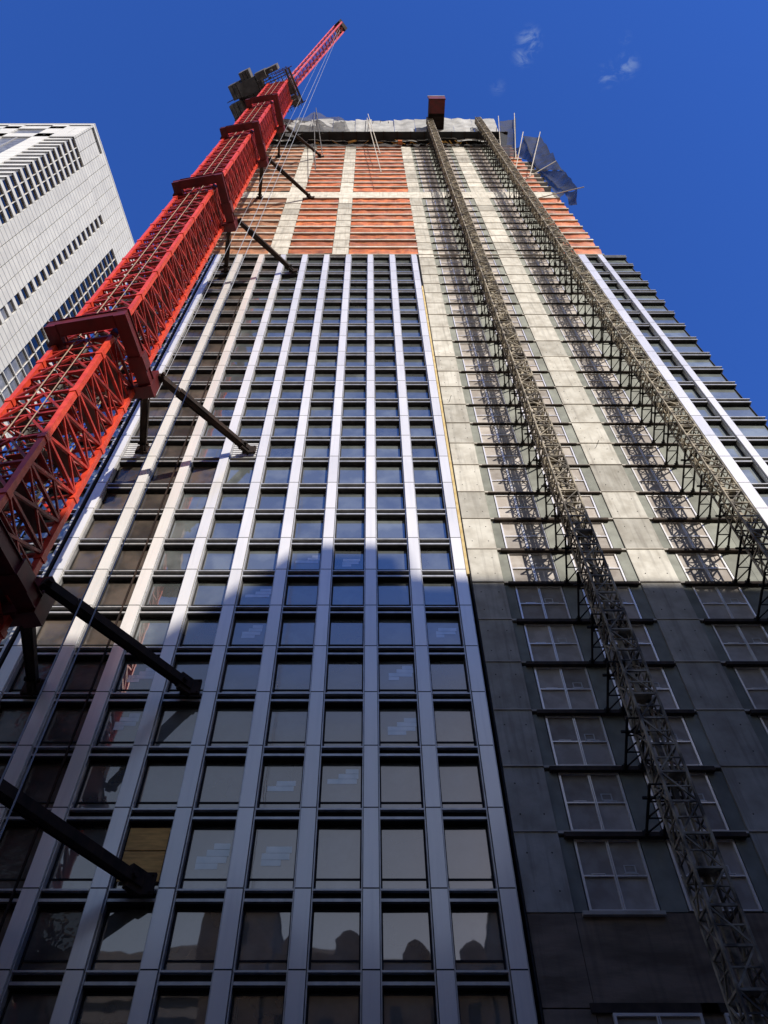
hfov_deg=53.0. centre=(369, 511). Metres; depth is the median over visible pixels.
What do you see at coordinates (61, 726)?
glazed window
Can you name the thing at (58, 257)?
window
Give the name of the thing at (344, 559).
glazed window
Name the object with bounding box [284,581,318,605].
glazed window
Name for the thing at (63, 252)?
window
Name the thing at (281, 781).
glazed window
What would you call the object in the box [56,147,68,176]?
window
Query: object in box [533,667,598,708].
casement window
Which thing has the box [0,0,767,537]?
sky
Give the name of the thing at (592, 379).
casement window
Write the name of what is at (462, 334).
casement window
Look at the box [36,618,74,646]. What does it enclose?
glazed window
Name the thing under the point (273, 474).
glazed window
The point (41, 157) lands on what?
window
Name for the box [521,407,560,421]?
casement window
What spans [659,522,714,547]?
casement window
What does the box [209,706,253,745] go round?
glazed window
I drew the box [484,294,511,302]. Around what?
casement window
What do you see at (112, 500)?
glazed window
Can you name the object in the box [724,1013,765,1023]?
casement window
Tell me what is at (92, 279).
window
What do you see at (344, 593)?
glazed window
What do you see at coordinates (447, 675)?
glazed window
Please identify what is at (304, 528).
glazed window
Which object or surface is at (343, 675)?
glazed window
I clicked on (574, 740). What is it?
casement window
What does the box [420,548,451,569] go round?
glazed window
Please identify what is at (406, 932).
glazed window
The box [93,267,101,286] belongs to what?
window
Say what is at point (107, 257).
window
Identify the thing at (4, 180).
window
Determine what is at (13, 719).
glazed window
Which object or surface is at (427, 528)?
glazed window
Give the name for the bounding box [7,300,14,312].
window
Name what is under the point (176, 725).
glazed window
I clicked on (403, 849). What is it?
glazed window
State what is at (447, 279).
casement window
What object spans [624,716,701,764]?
casement window
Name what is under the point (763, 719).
casement window
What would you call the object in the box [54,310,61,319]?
window
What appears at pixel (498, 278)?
casement window
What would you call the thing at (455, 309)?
casement window
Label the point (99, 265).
window
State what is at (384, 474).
glazed window
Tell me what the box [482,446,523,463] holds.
casement window
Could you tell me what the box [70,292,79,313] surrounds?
window
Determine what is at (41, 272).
window
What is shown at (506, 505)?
casement window
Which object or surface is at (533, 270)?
casement window
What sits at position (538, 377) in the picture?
casement window
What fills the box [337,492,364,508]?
glazed window
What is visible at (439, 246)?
casement window
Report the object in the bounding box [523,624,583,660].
casement window
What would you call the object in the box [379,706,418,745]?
glazed window
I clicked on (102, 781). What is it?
glazed window
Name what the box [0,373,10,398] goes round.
window
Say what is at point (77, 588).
glazed window
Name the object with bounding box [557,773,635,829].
casement window
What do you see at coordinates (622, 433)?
casement window
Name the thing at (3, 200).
window
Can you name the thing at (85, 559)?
glazed window
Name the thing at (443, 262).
casement window
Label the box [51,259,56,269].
window
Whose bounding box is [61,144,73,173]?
window
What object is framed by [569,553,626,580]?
casement window
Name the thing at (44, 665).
glazed window
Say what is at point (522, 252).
casement window
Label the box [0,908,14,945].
glazed window
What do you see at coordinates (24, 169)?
window
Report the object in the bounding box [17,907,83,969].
glazed window
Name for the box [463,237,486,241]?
casement window
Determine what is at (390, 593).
glazed window
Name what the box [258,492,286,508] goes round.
glazed window
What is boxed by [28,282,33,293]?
window
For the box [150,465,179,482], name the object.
glazed window
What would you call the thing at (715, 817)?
casement window
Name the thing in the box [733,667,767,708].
casement window
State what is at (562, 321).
casement window
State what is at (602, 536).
casement window
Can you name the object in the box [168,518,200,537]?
glazed window
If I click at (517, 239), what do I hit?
casement window
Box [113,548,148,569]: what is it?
glazed window
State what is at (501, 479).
casement window
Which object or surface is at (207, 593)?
glazed window
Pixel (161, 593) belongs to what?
glazed window
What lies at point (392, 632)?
glazed window
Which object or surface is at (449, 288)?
casement window
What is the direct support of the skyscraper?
on the ground
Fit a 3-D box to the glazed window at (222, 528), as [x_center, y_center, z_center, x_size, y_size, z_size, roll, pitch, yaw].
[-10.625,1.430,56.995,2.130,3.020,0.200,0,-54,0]
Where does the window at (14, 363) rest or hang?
in the office tower
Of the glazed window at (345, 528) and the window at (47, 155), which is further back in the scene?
the window at (47, 155)
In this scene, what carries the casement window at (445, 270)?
in the skyscraper
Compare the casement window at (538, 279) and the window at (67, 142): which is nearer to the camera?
the casement window at (538, 279)
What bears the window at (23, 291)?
in the office tower
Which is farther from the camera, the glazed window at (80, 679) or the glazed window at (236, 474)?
the glazed window at (236, 474)
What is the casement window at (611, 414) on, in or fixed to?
in the skyscraper
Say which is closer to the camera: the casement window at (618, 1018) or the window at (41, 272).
the casement window at (618, 1018)
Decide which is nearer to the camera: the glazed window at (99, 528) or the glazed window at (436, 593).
the glazed window at (436, 593)
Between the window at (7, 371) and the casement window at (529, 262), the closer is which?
the casement window at (529, 262)
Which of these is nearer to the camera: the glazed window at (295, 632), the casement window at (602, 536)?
the glazed window at (295, 632)
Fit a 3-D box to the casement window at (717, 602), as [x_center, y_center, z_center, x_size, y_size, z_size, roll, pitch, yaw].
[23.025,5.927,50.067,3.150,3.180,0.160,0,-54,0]
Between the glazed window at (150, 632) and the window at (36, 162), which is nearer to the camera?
the glazed window at (150, 632)
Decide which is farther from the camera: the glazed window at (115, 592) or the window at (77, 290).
the window at (77, 290)
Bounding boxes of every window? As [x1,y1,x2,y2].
[0,167,36,199]
[0,174,24,209]
[0,179,18,213]
[0,188,11,218]
[0,210,4,223]
[0,307,7,319]
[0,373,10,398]
[0,706,35,745]
[0,761,10,777]
[0,825,42,888]
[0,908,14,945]
[3,365,17,391]
[4,163,42,195]
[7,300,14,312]
[8,659,56,692]
[10,357,24,382]
[14,294,21,306]
[15,171,30,204]
[16,156,53,187]
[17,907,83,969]
[18,349,31,374]
[20,761,69,807]
[21,287,27,299]
[24,342,36,366]
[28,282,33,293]
[31,335,43,359]
[34,160,47,191]
[34,276,39,287]
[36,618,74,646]
[37,329,48,352]
[39,706,89,745]
[40,270,45,281]
[45,153,58,183]
[45,265,51,275]
[46,825,108,888]
[51,150,63,180]
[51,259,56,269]
[53,581,91,605]
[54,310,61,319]
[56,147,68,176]
[56,254,61,264]
[59,303,68,317]
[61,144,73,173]
[61,249,66,259]
[62,659,107,692]
[65,297,75,316]
[66,141,77,170]
[69,548,103,569]
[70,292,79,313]
[71,138,81,166]
[74,761,127,807]
[75,287,84,307]
[80,282,88,300]
[81,618,122,646]
[84,277,93,296]
[85,518,118,537]
[89,271,97,291]
[90,907,152,969]
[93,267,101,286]
[96,706,144,745]
[97,262,104,281]
[98,581,136,605]
[99,492,129,508]
[101,258,109,277]
[105,253,112,272]
[109,250,116,267]
[112,465,142,482]
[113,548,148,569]
[113,825,171,888]
[114,659,154,692]
[127,519,159,537]
[133,617,170,646]
[135,761,186,807]
[139,492,169,508]
[144,581,181,605]
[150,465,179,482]
[152,706,198,745]
[157,548,191,569]
[163,907,222,969]
[167,659,209,692]
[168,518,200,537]
[178,492,208,508]
[180,617,218,646]
[180,825,234,888]
[187,465,216,482]
[191,581,227,605]
[196,761,244,807]
[201,548,234,569]
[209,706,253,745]
[210,518,241,537]
[218,492,247,508]
[220,659,260,692]
[225,465,253,482]
[229,617,267,646]
[236,907,291,969]
[238,581,272,605]
[245,548,277,569]
[247,825,298,888]
[252,519,282,537]
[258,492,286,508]
[258,761,303,807]
[263,465,290,482]
[266,706,307,745]
[268,444,294,456]
[273,659,311,692]
[279,617,315,646]
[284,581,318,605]
[289,548,320,569]
[293,518,323,537]
[297,492,325,508]
[301,465,327,482]
[309,907,360,969]
[314,825,361,888]
[319,761,361,807]
[323,706,362,745]
[326,659,362,692]
[329,617,363,646]
[331,581,363,605]
[333,548,363,569]
[335,518,364,537]
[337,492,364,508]
[339,465,364,482]
[376,465,402,482]
[376,492,403,508]
[377,518,405,537]
[377,548,407,569]
[377,581,409,605]
[378,617,412,646]
[378,659,415,692]
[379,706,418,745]
[380,761,422,807]
[380,825,427,888]
[381,907,432,969]
[413,465,440,482]
[415,492,443,508]
[417,518,447,537]
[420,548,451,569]
[423,581,456,605]
[426,617,462,646]
[429,659,468,692]
[433,706,475,745]
[434,237,455,241]
[436,244,457,248]
[437,251,460,256]
[438,761,483,807]
[439,259,463,265]
[441,267,465,273]
[443,276,468,282]
[443,825,494,888]
[445,285,470,291]
[447,294,474,302]
[450,305,477,313]
[450,907,505,969]
[452,316,481,326]
[455,329,485,339]
[459,343,490,355]
[462,359,495,370]
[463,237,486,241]
[466,373,499,385]
[469,389,505,403]
[471,259,496,265]
[473,407,510,421]
[474,267,499,273]
[477,276,503,282]
[478,425,517,442]
[480,244,489,248]
[480,285,506,291]
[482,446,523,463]
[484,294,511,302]
[486,305,515,313]
[487,468,531,490]
[490,316,521,326]
[494,495,539,516]
[495,329,526,339]
[499,343,533,355]
[500,522,549,547]
[504,359,539,370]
[507,553,559,580]
[509,373,545,385]
[513,237,534,241]
[515,389,553,403]
[515,586,570,618]
[516,244,538,248]
[520,251,542,256]
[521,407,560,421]
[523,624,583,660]
[524,259,548,265]
[528,267,553,273]
[528,425,569,442]
[533,276,558,282]
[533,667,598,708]
[534,446,577,463]
[537,285,564,291]
[541,468,588,490]
[542,294,570,302]
[544,716,615,764]
[547,305,576,313]
[550,495,599,516]
[553,316,584,326]
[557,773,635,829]
[559,522,612,547]
[560,329,592,339]
[567,343,601,355]
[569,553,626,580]
[573,839,659,909]
[575,359,610,370]
[581,586,641,618]
[583,373,618,385]
[591,389,629,403]
[593,624,659,660]
[600,407,640,421]
[609,425,651,442]
[609,667,678,708]
[612,1013,704,1023]
[620,446,664,463]
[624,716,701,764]
[631,468,680,490]
[643,773,728,829]
[645,495,696,516]
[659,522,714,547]
[665,839,762,912]
[675,553,733,580]
[692,586,755,618]
[711,624,767,660]
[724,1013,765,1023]
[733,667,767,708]
[758,716,767,735]
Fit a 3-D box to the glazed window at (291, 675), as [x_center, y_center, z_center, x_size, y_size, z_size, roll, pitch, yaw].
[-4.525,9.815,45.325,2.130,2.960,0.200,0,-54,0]
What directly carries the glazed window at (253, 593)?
in the skyscraper
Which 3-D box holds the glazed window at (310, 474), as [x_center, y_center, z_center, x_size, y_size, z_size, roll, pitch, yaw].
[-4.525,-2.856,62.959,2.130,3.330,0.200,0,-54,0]
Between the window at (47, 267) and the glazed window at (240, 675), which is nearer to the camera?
the glazed window at (240, 675)
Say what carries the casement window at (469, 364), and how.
in the skyscraper
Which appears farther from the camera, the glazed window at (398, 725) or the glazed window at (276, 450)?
the glazed window at (276, 450)
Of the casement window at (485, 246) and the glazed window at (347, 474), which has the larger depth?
the casement window at (485, 246)
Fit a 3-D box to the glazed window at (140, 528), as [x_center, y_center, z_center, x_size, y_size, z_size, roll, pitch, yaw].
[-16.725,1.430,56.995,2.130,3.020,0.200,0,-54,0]
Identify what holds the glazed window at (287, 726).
in the skyscraper
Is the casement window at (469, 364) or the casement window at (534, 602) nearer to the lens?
the casement window at (534, 602)
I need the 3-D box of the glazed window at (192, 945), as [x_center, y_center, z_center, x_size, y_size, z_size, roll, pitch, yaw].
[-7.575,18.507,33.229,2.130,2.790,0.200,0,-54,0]
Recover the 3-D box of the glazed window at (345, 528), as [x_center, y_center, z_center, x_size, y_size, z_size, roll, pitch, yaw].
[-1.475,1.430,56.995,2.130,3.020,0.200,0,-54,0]
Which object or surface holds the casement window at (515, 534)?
in the skyscraper
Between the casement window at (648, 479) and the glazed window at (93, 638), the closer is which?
the glazed window at (93, 638)
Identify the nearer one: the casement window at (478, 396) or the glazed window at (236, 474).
the glazed window at (236, 474)
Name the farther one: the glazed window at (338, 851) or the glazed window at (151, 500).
the glazed window at (151, 500)
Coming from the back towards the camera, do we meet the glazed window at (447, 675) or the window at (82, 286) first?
the window at (82, 286)
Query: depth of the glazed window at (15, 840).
36.54 m
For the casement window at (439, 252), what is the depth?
109.59 m
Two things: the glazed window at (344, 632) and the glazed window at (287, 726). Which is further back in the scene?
the glazed window at (344, 632)
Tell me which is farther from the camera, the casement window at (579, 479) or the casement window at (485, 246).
the casement window at (485, 246)
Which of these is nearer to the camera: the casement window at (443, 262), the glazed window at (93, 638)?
the glazed window at (93, 638)
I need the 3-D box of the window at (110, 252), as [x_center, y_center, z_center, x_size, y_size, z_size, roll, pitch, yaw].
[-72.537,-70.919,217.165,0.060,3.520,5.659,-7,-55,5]
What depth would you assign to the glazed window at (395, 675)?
45.49 m
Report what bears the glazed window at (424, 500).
in the skyscraper
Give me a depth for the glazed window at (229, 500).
60.27 m
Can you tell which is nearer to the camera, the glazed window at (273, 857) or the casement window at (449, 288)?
the glazed window at (273, 857)
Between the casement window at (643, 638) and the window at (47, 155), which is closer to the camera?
the casement window at (643, 638)
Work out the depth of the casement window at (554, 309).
92.01 m
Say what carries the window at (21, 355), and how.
in the office tower
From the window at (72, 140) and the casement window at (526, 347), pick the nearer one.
the casement window at (526, 347)
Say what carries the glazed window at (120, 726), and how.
in the skyscraper
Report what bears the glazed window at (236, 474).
in the skyscraper
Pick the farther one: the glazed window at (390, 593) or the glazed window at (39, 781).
the glazed window at (390, 593)
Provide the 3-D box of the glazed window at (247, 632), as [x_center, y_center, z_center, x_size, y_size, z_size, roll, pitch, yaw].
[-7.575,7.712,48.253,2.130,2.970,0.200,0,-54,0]
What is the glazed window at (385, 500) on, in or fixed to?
in the skyscraper
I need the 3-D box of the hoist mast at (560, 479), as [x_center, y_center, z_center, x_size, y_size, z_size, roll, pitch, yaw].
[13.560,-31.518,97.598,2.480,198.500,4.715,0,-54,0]
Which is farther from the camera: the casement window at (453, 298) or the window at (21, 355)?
the window at (21, 355)
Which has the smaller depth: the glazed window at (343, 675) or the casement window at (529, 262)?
the glazed window at (343, 675)
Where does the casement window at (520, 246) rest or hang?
in the skyscraper
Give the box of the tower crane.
[0,19,346,897]
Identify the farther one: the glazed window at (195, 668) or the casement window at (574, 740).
the glazed window at (195, 668)
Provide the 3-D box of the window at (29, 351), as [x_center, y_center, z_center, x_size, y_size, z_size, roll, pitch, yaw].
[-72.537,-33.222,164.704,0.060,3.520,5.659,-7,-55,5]
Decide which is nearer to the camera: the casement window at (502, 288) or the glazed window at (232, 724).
the glazed window at (232, 724)
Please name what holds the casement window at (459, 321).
in the skyscraper
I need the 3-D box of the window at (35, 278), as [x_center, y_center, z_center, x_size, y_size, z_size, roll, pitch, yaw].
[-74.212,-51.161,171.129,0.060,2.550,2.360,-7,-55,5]
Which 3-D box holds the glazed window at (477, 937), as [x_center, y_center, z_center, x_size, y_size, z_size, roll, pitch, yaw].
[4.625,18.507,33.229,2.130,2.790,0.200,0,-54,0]
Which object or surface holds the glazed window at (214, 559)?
in the skyscraper
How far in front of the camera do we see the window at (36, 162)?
179.98 m
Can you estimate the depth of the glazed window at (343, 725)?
42.53 m
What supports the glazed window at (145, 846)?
in the skyscraper
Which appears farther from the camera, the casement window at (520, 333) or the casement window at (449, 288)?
the casement window at (449, 288)
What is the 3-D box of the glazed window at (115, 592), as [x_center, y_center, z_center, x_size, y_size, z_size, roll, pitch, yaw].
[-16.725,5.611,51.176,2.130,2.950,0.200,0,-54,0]
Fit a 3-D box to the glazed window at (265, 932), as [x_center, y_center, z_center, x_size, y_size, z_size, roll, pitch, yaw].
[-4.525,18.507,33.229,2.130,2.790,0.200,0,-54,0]
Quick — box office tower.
[0,123,140,449]
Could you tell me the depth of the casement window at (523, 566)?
53.03 m
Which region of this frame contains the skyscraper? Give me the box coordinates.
[0,109,767,1023]
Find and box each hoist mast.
[426,117,767,1023]
[475,117,767,621]
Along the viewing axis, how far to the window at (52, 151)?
189.35 m
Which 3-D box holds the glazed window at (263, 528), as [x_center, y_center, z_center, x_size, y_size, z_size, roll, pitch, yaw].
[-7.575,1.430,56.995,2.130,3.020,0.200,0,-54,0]
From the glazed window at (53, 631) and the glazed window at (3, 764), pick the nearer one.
the glazed window at (3, 764)
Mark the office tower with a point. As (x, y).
(67, 244)
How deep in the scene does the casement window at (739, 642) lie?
47.30 m
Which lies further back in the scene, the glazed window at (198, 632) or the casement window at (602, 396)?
the casement window at (602, 396)
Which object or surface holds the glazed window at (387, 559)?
in the skyscraper
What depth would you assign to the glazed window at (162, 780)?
39.54 m
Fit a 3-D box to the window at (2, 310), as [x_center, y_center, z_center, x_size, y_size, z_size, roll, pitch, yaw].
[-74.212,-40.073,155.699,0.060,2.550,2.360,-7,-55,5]
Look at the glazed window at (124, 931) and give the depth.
33.29 m
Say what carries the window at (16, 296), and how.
in the office tower
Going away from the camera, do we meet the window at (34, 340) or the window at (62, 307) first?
the window at (34, 340)
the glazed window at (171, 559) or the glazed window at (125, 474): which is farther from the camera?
the glazed window at (125, 474)
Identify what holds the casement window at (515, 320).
in the skyscraper
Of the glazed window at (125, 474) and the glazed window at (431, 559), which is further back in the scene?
the glazed window at (125, 474)
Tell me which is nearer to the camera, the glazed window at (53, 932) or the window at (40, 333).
the glazed window at (53, 932)
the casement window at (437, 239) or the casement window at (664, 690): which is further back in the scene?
the casement window at (437, 239)
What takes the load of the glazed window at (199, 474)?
in the skyscraper
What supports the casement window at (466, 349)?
in the skyscraper
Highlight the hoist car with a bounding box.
[427,96,445,129]
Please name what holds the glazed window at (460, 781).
in the skyscraper
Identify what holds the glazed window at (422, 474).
in the skyscraper
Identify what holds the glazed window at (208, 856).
in the skyscraper
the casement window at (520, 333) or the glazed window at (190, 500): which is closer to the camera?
the glazed window at (190, 500)
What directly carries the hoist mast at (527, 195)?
on the ground
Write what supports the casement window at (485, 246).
in the skyscraper
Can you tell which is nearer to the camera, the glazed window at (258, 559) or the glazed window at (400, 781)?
the glazed window at (400, 781)
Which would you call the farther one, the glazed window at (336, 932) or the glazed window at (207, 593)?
the glazed window at (207, 593)
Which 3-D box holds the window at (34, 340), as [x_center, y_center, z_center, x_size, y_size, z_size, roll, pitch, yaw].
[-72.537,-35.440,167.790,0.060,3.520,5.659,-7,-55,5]
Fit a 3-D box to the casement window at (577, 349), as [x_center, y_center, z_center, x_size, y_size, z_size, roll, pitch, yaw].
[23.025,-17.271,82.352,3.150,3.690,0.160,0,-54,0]
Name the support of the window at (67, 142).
in the office tower
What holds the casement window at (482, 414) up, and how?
in the skyscraper
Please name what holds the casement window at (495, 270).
in the skyscraper
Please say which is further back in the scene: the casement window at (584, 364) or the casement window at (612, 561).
the casement window at (584, 364)
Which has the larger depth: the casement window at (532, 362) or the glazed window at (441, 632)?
the casement window at (532, 362)
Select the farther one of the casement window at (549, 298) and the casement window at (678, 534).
the casement window at (549, 298)
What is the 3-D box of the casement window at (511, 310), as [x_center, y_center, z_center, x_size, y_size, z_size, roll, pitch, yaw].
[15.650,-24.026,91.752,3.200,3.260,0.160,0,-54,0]
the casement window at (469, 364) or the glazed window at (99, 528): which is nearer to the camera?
the glazed window at (99, 528)
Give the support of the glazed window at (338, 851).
in the skyscraper
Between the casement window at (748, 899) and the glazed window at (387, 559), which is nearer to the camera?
the casement window at (748, 899)
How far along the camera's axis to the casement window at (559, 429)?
67.85 m
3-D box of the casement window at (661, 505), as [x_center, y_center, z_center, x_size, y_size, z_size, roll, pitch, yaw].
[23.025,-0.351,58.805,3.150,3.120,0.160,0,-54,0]
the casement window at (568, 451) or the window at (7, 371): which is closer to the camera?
the casement window at (568, 451)
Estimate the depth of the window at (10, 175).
167.39 m
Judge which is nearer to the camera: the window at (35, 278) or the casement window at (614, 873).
the casement window at (614, 873)
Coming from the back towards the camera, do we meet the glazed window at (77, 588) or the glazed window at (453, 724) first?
the glazed window at (77, 588)
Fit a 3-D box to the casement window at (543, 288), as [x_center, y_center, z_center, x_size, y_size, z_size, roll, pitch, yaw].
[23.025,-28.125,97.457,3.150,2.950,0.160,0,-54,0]
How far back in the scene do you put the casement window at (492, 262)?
106.32 m
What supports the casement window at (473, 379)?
in the skyscraper
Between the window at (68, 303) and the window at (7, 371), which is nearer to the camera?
the window at (7, 371)
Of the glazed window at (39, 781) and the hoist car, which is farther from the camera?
the hoist car
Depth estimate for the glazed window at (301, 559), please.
54.34 m
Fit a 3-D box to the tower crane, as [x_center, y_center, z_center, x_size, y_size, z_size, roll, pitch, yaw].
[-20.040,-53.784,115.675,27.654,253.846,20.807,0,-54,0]
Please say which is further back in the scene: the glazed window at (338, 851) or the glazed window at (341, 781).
the glazed window at (341, 781)
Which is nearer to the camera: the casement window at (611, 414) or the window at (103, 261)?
the casement window at (611, 414)
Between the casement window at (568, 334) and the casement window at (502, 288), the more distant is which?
the casement window at (502, 288)
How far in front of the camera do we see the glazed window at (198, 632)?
48.46 m
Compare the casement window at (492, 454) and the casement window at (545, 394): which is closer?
the casement window at (492, 454)
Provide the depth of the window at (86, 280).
198.83 m
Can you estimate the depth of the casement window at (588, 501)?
59.03 m
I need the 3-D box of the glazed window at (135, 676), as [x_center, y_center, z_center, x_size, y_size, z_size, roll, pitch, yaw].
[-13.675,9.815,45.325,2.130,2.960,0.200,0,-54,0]
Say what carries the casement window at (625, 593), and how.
in the skyscraper
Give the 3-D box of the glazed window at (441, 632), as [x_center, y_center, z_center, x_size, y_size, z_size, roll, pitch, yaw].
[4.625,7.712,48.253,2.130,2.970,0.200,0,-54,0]
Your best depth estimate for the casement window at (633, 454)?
65.01 m
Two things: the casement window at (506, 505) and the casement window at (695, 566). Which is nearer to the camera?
the casement window at (695, 566)
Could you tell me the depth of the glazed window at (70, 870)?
35.94 m
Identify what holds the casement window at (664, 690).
in the skyscraper
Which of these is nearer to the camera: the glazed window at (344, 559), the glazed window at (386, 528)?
the glazed window at (344, 559)
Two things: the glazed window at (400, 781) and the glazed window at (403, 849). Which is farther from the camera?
the glazed window at (400, 781)
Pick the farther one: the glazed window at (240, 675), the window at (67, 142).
the window at (67, 142)
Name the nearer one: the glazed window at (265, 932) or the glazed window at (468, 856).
the glazed window at (265, 932)
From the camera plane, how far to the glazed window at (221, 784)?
39.54 m
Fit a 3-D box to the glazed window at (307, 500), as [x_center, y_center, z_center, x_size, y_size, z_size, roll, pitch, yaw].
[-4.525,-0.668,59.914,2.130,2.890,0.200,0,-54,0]

